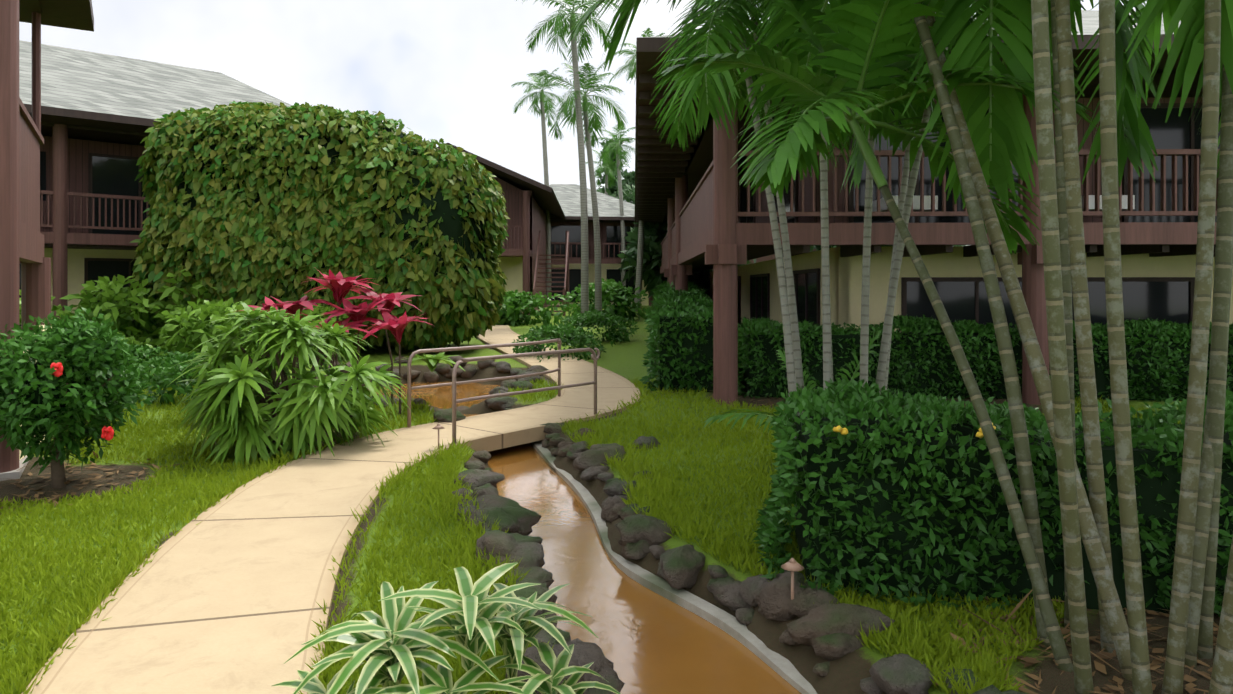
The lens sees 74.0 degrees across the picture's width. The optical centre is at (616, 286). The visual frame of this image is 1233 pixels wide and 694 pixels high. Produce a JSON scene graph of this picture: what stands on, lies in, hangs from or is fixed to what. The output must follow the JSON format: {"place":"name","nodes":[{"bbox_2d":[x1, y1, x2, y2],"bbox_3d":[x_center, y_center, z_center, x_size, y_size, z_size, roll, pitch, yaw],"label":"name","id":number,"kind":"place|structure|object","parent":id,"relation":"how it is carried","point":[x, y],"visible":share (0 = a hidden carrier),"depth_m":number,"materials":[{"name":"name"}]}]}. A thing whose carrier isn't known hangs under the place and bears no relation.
{"place":"outdoors","nodes":[
{"label":"outdoors","id":0,"kind":"place"},
{"bbox_2d":[0,456,27,480],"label":"wing slab","id":1,"kind":"structure","parent":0,"point":[15,474],"depth_m":7.23,"materials":[{"name":"grey concrete"}]},
{"bbox_2d":[19,0,93,231],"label":"wing","id":2,"kind":"structure","parent":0,"point":[29,179],"depth_m":10.36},
{"bbox_2d":[0,0,50,472],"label":"building","id":3,"kind":"structure","parent":2,"relation":"attached to","point":[22,243],"depth_m":7.31,"materials":[{"name":"brown wood"}]},
{"bbox_2d":[19,104,179,333],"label":"building","id":4,"kind":"structure","parent":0,"point":[114,176],"depth_m":21.42,"materials":[{"name":"brown wood"}]},
{"bbox_2d":[19,40,291,118],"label":"roof","id":5,"kind":"structure","parent":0,"point":[80,80],"depth_m":22.50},
{"bbox_2d":[22,325,639,693],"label":"path","id":6,"kind":"structure","parent":0,"point":[228,594],"depth_m":4.92,"materials":[{"name":"beige concrete"}]},
{"bbox_2d":[407,338,599,443],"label":"bridge rails","id":7,"kind":"object","parent":6,"relation":"on","point":[559,352],"visible":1,"depth_m":9.61,"materials":[{"name":"grey metal"}]},
{"bbox_2d":[365,381,499,414],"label":"pond water","id":8,"kind":"structure","parent":0,"point":[441,397],"depth_m":13.99,"materials":[{"name":"brown liquid"}]},
{"bbox_2d":[19,0,1146,245],"label":"sky","id":9,"kind":"structure","parent":0,"point":[447,69],"materials":[{"name":"white"}]},
{"bbox_2d":[511,0,664,188],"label":"palm","id":10,"kind":"object","parent":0,"point":[583,42],"depth_m":27.98,"materials":[{"name":"green plant"}]},
{"bbox_2d":[0,377,1181,693],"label":"grass","id":11,"kind":"structure","parent":0,"point":[40,647],"depth_m":5.68,"materials":[{"name":"green plant"}]},
{"bbox_2d":[550,216,634,301],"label":"building","id":12,"kind":"structure","parent":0,"point":[613,234],"depth_m":47.19,"materials":[{"name":"brown wood"}]},
{"bbox_2d":[544,184,634,216],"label":"roof","id":13,"kind":"structure","parent":12,"relation":"on","point":[568,197],"depth_m":47.52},
{"bbox_2d":[0,305,1219,693],"bbox_3d":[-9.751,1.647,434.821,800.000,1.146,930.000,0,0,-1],"label":"ground","id":14,"kind":"structure","parent":0,"point":[626,359],"depth_m":6.25,"materials":[{"name":"green plant"}]},
{"bbox_2d":[19,325,53,459],"bbox_3d":[-10.350,0.617,6.888,9.320,2.200,3.820,0,0,-31],"label":"cream wing","id":15,"kind":"object","parent":14,"relation":"on","point":[21,424],"depth_m":7.85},
{"bbox_2d":[0,305,152,474],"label":"hibiscus","id":16,"kind":"object","parent":14,"relation":"on","point":[102,361],"visible":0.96,"depth_m":6.73,"materials":[{"name":"green plant"}]},
{"bbox_2d":[5,355,113,487],"bbox_3d":[-4.646,1.165,6.933,1.017,1.192,0.975,0,0,-1],"label":"bush","id":17,"kind":"object","parent":16,"relation":"attached to","point":[35,399],"depth_m":6.76,"materials":[{"name":"plant"}]},
{"bbox_2d":[44,248,137,318],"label":"wall","id":18,"kind":"structure","parent":14,"relation":"on","point":[76,257],"depth_m":21.31,"materials":[{"name":"beige paint"}]},
{"bbox_2d":[40,124,147,320],"bbox_3d":[-14.717,-1.233,19.501,15.746,5.300,1.770,0,0,-41],"label":"wood","id":19,"kind":"object","parent":14,"relation":"on","point":[60,237],"visible":0.35,"depth_m":19.64,"materials":[{"name":"brown wood"}]},
{"bbox_2d":[19,259,365,366],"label":"shrubs","id":20,"kind":"object","parent":14,"relation":"on","point":[205,312],"visible":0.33,"depth_m":16.71,"materials":[{"name":"green plant"}]},
{"bbox_2d":[161,131,360,320],"bbox_3d":[-7.670,-1.072,19.158,5.292,5.100,3.863,0,0,-1],"label":"ivy","id":21,"kind":"object","parent":14,"relation":"on","point":[332,152],"visible":0.06,"depth_m":17.47,"materials":[{"name":"green plant"}]},
{"bbox_2d":[169,301,412,465],"bbox_3d":[-3.350,1.092,8.511,2.430,1.898,2.272,0,0,-1],"label":"shrub","id":22,"kind":"object","parent":14,"relation":"on","point":[309,411],"visible":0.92,"depth_m":7.96,"materials":[{"name":"green plant"}]},
{"bbox_2d":[225,334,371,446],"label":"dracaena stems","id":23,"kind":"object","parent":22,"relation":"attached to","point":[273,375],"visible":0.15,"depth_m":8.38,"materials":[{"name":"brown plant"}]},
{"bbox_2d":[130,101,509,354],"bbox_3d":[-6.689,-1.338,19.091,8.215,5.967,4.962,0,0,-1],"label":"ivy tree","id":24,"kind":"object","parent":14,"relation":"on","point":[346,241],"visible":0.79,"depth_m":17.24,"materials":[{"name":"green plant"}]},
{"bbox_2d":[340,127,404,147],"bbox_3d":[-6.302,-3.200,19.181,3.281,1.252,2.438,0,0,-1],"label":"ivy","id":25,"kind":"object","parent":24,"relation":"attached to","point":[401,135],"depth_m":18.41,"materials":[{"name":"green plant"}]},
{"bbox_2d":[390,142,447,163],"bbox_3d":[-4.955,-2.745,18.823,2.289,1.091,2.278,0,0,-1],"label":"ivy","id":26,"kind":"object","parent":24,"relation":"attached to","point":[414,152],"depth_m":17.79,"materials":[{"name":"green plant"}]},
{"bbox_2d":[189,345,464,371],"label":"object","id":27,"kind":"object","parent":14,"relation":"on","point":[432,361],"visible":0.38,"depth_m":10.72,"materials":[{"name":"green plant"}]},
{"bbox_2d":[235,269,431,413],"bbox_3d":[-3.623,0.682,10.617,2.670,1.897,2.493,0,0,-1],"label":"red-leaved plant","id":28,"kind":"object","parent":14,"relation":"on","point":[339,286],"depth_m":10.43,"materials":[{"name":"red plant"}]},
{"bbox_2d":[95,309,638,406],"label":"shrubs","id":29,"kind":"object","parent":14,"relation":"on","point":[166,371],"visible":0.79,"depth_m":16.64,"materials":[{"name":"green plant"}]},
{"bbox_2d":[354,162,489,337],"bbox_3d":[-4.656,-0.902,18.857,3.468,4.128,3.285,0,0,-1],"label":"ivy","id":30,"kind":"object","parent":14,"relation":"on","point":[450,226],"visible":0.08,"depth_m":17.42,"materials":[{"name":"plant"}]},
{"bbox_2d":[272,562,620,693],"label":"variegated plant","id":31,"kind":"object","parent":14,"relation":"on","point":[392,647],"visible":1,"depth_m":2.89,"materials":[{"name":"green plant"}]},
{"bbox_2d":[437,143,565,309],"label":"building","id":32,"kind":"structure","parent":14,"relation":"on","point":[513,196],"depth_m":34.48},
{"bbox_2d":[552,189,564,216],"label":"roof","id":33,"kind":"structure","parent":32,"relation":"on","point":[558,202],"depth_m":37.34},
{"bbox_2d":[498,257,531,312],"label":"wall","id":34,"kind":"structure","parent":14,"relation":"on","point":[511,268],"depth_m":34.44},
{"bbox_2d":[498,191,568,315],"bbox_3d":[-5.862,-1.343,33.965,7.673,5.000,3.640,0,0,-1],"label":"building woodwork","id":35,"kind":"object","parent":14,"relation":"on","point":[525,252],"visible":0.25,"depth_m":32.85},
{"bbox_2d":[540,102,550,304],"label":"palm trunk","id":36,"kind":"object","parent":14,"relation":"on","point":[547,212],"visible":0.67,"depth_m":43.75,"materials":[{"name":"grey plant"}]},
{"bbox_2d":[496,278,647,325],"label":"shrubs","id":37,"kind":"object","parent":14,"relation":"on","point":[515,303],"visible":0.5,"depth_m":28.18,"materials":[{"name":"green plant"}]},
{"bbox_2d":[570,29,588,313],"bbox_3d":[-1.182,-3.579,27.065,0.362,9.912,0.752,0,0,-45],"label":"palm trunk","id":38,"kind":"object","parent":14,"relation":"on","point":[584,242],"visible":0.85,"depth_m":26.98,"materials":[{"name":"grey plant"}]},
{"bbox_2d":[583,111,601,311],"bbox_3d":[-0.776,-2.289,27.680,0.771,7.316,0.333,0,0,40],"label":"palm trunk","id":39,"kind":"object","parent":14,"relation":"on","point":[598,281],"visible":0.81,"depth_m":27.61,"materials":[{"name":"grey plant"}]},
{"bbox_2d":[551,264,648,304],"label":"wall","id":40,"kind":"structure","parent":14,"relation":"on","point":[604,267],"depth_m":47.37,"materials":[{"name":"beige paint"}]},
{"bbox_2d":[551,221,652,305],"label":"balcony railing","id":41,"kind":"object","parent":14,"relation":"on","point":[576,260],"visible":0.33,"depth_m":46.54,"materials":[{"name":"brown wood"}]},
{"bbox_2d":[605,175,607,194],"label":"palm trunk","id":42,"kind":"object","parent":14,"relation":"on","point":[606,181],"visible":0.15,"depth_m":57.85,"materials":[{"name":"grey plant"}]},
{"bbox_2d":[0,374,1220,693],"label":"mulch bed","id":43,"kind":"object","parent":14,"relation":"on","point":[1190,686],"visible":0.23,"depth_m":4.03,"materials":[{"name":"brown soil"}]},
{"bbox_2d":[432,423,803,614],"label":"garden lights","id":44,"kind":"object","parent":14,"relation":"on","point":[792,565],"visible":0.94,"depth_m":4.39},
{"bbox_2d":[616,154,625,303],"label":"palm trunk","id":45,"kind":"object","parent":14,"relation":"on","point":[623,243],"visible":0.62,"depth_m":45.86,"materials":[{"name":"grey plant"}]},
{"bbox_2d":[634,221,644,310],"bbox_3d":[1.024,-4.113,36.014,0.615,10.612,0.346,0,0,-24],"label":"palm trunk","id":46,"kind":"object","parent":14,"relation":"on","point":[639,270],"visible":0.27,"depth_m":35.91,"materials":[{"name":"grey plant"}]},
{"bbox_2d":[253,355,1026,693],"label":"rocks","id":47,"kind":"object","parent":14,"relation":"on","point":[825,629],"visible":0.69,"depth_m":5.05,"materials":[{"name":"grey stone"}]},
{"bbox_2d":[531,441,816,693],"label":"curb","id":48,"kind":"structure","parent":14,"relation":"on","point":[779,664],"depth_m":5.02,"materials":[{"name":"grey concrete"}]},
{"bbox_2d":[639,289,712,392],"bbox_3d":[1.410,0.873,16.827,1.701,1.661,9.408,0,0,4],"label":"hedge","id":49,"kind":"object","parent":14,"relation":"on","point":[675,304],"depth_m":12.44,"materials":[{"name":"green plant"}]},
{"bbox_2d":[739,40,798,437],"bbox_3d":[1.479,-0.310,7.814,0.105,4.212,0.756,0,0,-42],"label":"trunk","id":50,"kind":"object","parent":14,"relation":"on","point":[789,353],"visible":0.48,"depth_m":7.72,"materials":[{"name":"grey plant"}]},
{"bbox_2d":[750,14,803,415],"bbox_3d":[1.644,-0.566,8.215,0.100,4.713,0.886,0,0,-30],"label":"trunk","id":51,"kind":"object","parent":14,"relation":"on","point":[791,296],"visible":0.33,"depth_m":8.08,"materials":[{"name":"grey plant"}]},
{"bbox_2d":[591,139,965,297],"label":"trees","id":52,"kind":"object","parent":14,"relation":"on","point":[652,276],"visible":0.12,"depth_m":37.22,"materials":[{"name":"green plant"}]},
{"bbox_2d":[749,245,816,263],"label":"ceiling beam","id":53,"kind":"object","parent":14,"relation":"on","point":[766,258],"depth_m":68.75,"materials":[{"name":"brown wood"}]},
{"bbox_2d":[820,111,831,389],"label":"trunk","id":54,"kind":"object","parent":14,"relation":"on","point":[826,324],"visible":0.38,"depth_m":7.70,"materials":[{"name":"grey plant"}]},
{"bbox_2d":[820,194,832,380],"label":"trunk","id":55,"kind":"object","parent":14,"relation":"on","point":[831,334],"visible":0.02,"depth_m":8.19,"materials":[{"name":"plant"}]},
{"bbox_2d":[815,245,904,249],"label":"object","id":56,"kind":"object","parent":14,"relation":"on","point":[818,247],"depth_m":59.27,"materials":[{"name":"brown wood"}]},
{"bbox_2d":[860,129,874,391],"bbox_3d":[2.313,-0.203,7.527,0.263,4.004,0.103,0,0,-34],"label":"trunk","id":57,"kind":"object","parent":14,"relation":"on","point":[864,332],"visible":0.5,"depth_m":7.51,"materials":[{"name":"grey plant"}]},
{"bbox_2d":[564,0,1232,432],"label":"fronds","id":58,"kind":"object","parent":14,"relation":"on","point":[788,38],"depth_m":4.99,"materials":[{"name":"green plant"}]},
{"bbox_2d":[883,47,920,415],"bbox_3d":[2.862,-0.361,8.301,1.004,4.317,0.113,0,0,-43],"label":"trunk","id":59,"kind":"object","parent":14,"relation":"on","point":[904,180],"visible":0.19,"depth_m":8.35,"materials":[{"name":"plant"}]},
{"bbox_2d":[876,47,947,393],"bbox_3d":[2.898,-0.561,7.954,1.170,4.719,0.100,0,0,-18],"label":"trunk","id":60,"kind":"object","parent":14,"relation":"on","point":[885,340],"visible":0.4,"depth_m":7.87,"materials":[{"name":"plant"}]},
{"bbox_2d":[634,34,1221,332],"bbox_3d":[9.662,-0.828,26.200,18.150,4.670,32.000,0,0,1],"label":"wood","id":61,"kind":"object","parent":14,"relation":"on","point":[661,166],"depth_m":13.39,"materials":[{"name":"brown wood"}]},
{"bbox_2d":[634,10,1180,211],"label":"roof","id":62,"kind":"structure","parent":61,"relation":"on","point":[1090,21],"depth_m":12.42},
{"bbox_2d":[658,80,1218,404],"bbox_3d":[9.698,-0.713,26.244,16.280,4.700,30.450,0,0,1],"label":"wood","id":63,"kind":"object","parent":14,"relation":"on","point":[720,246],"visible":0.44,"depth_m":11.33,"materials":[{"name":"brown wood"}]},
{"bbox_2d":[701,246,1232,331],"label":"wall","id":64,"kind":"structure","parent":14,"relation":"on","point":[845,286],"depth_m":13.51,"materials":[{"name":"beige paint"}]},
{"bbox_2d":[880,185,1073,671],"bbox_3d":[1.841,0.632,4.314,0.080,2.478,1.338,0,0,-22],"label":"trunk","id":65,"kind":"object","parent":14,"relation":"on","point":[1063,661],"visible":0.98,"depth_m":4.12,"materials":[{"name":"plant"}]},
{"bbox_2d":[914,2,1051,649],"bbox_3d":[1.913,0.005,4.413,0.091,3.717,1.040,0,0,-24],"label":"trunk","id":66,"kind":"object","parent":14,"relation":"on","point":[1020,435],"visible":0.81,"depth_m":4.24,"materials":[{"name":"plant"}]},
{"bbox_2d":[738,314,1232,401],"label":"hedge","id":67,"kind":"object","parent":14,"relation":"on","point":[1147,326],"depth_m":11.78,"materials":[{"name":"green plant"}]},
{"bbox_2d":[753,377,1232,621],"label":"hedge","id":68,"kind":"object","parent":14,"relation":"on","point":[861,404],"depth_m":4.54,"materials":[{"name":"green plant"}]},
{"bbox_2d":[833,423,995,437],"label":"flowers","id":69,"kind":"object","parent":68,"relation":"on","point":[844,431],"visible":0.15,"depth_m":4.52,"materials":[{"name":"yellow plant"}]},
{"bbox_2d":[922,2,1131,680],"bbox_3d":[2.093,-0.190,4.396,0.100,4.128,1.688,0,0,-18],"label":"trunk","id":70,"kind":"object","parent":14,"relation":"on","point":[1107,591],"visible":0.69,"depth_m":4.15,"materials":[{"name":"plant"}]},
{"bbox_2d":[1031,0,1093,693],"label":"trunk","id":71,"kind":"object","parent":14,"relation":"on","point":[1081,656],"visible":1,"depth_m":3.28,"materials":[{"name":"plant"}]},
{"bbox_2d":[1050,0,1075,628],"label":"trunk","id":72,"kind":"object","parent":14,"relation":"on","point":[1064,247],"visible":0.42,"depth_m":4.34,"materials":[{"name":"grey plant"}]},
{"bbox_2d":[1055,0,1116,654],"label":"trunk","id":73,"kind":"object","parent":14,"relation":"on","point":[1091,425],"visible":0.73,"depth_m":4.04,"materials":[{"name":"plant"}]},
{"bbox_2d":[1099,0,1152,693],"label":"trunk","id":74,"kind":"object","parent":14,"relation":"on","point":[1139,653],"visible":1,"depth_m":3.45,"materials":[{"name":"plant"}]},
{"bbox_2d":[1161,0,1220,693],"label":"trunk","id":75,"kind":"object","parent":14,"relation":"on","point":[1173,678],"visible":1,"depth_m":3.54,"materials":[{"name":"grey plant"}]},
{"bbox_2d":[1184,251,1232,666],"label":"trunk","id":76,"kind":"object","parent":14,"relation":"on","point":[1205,491],"visible":0.21,"depth_m":3.87,"materials":[{"name":"plant"}]},
{"bbox_2d":[1197,65,1232,658],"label":"trunk","id":77,"kind":"object","parent":14,"relation":"on","point":[1219,336],"visible":0.65,"depth_m":3.96,"materials":[{"name":"plant"}]},
{"bbox_2d":[1208,537,1232,693],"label":"trunk","id":78,"kind":"object","parent":14,"relation":"on","point":[1221,681],"visible":1,"depth_m":3.22,"materials":[{"name":"plant"}]},
{"bbox_2d":[464,414,801,693],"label":"stream water","id":79,"kind":"structure","parent":0,"point":[647,641],"depth_m":4.87,"materials":[{"name":"brown liquid"}]},
{"bbox_2d":[650,280,708,299],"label":"fronds","id":80,"kind":"object","parent":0,"point":[664,286],"depth_m":24.71,"materials":[{"name":"green plant"}]}
]}

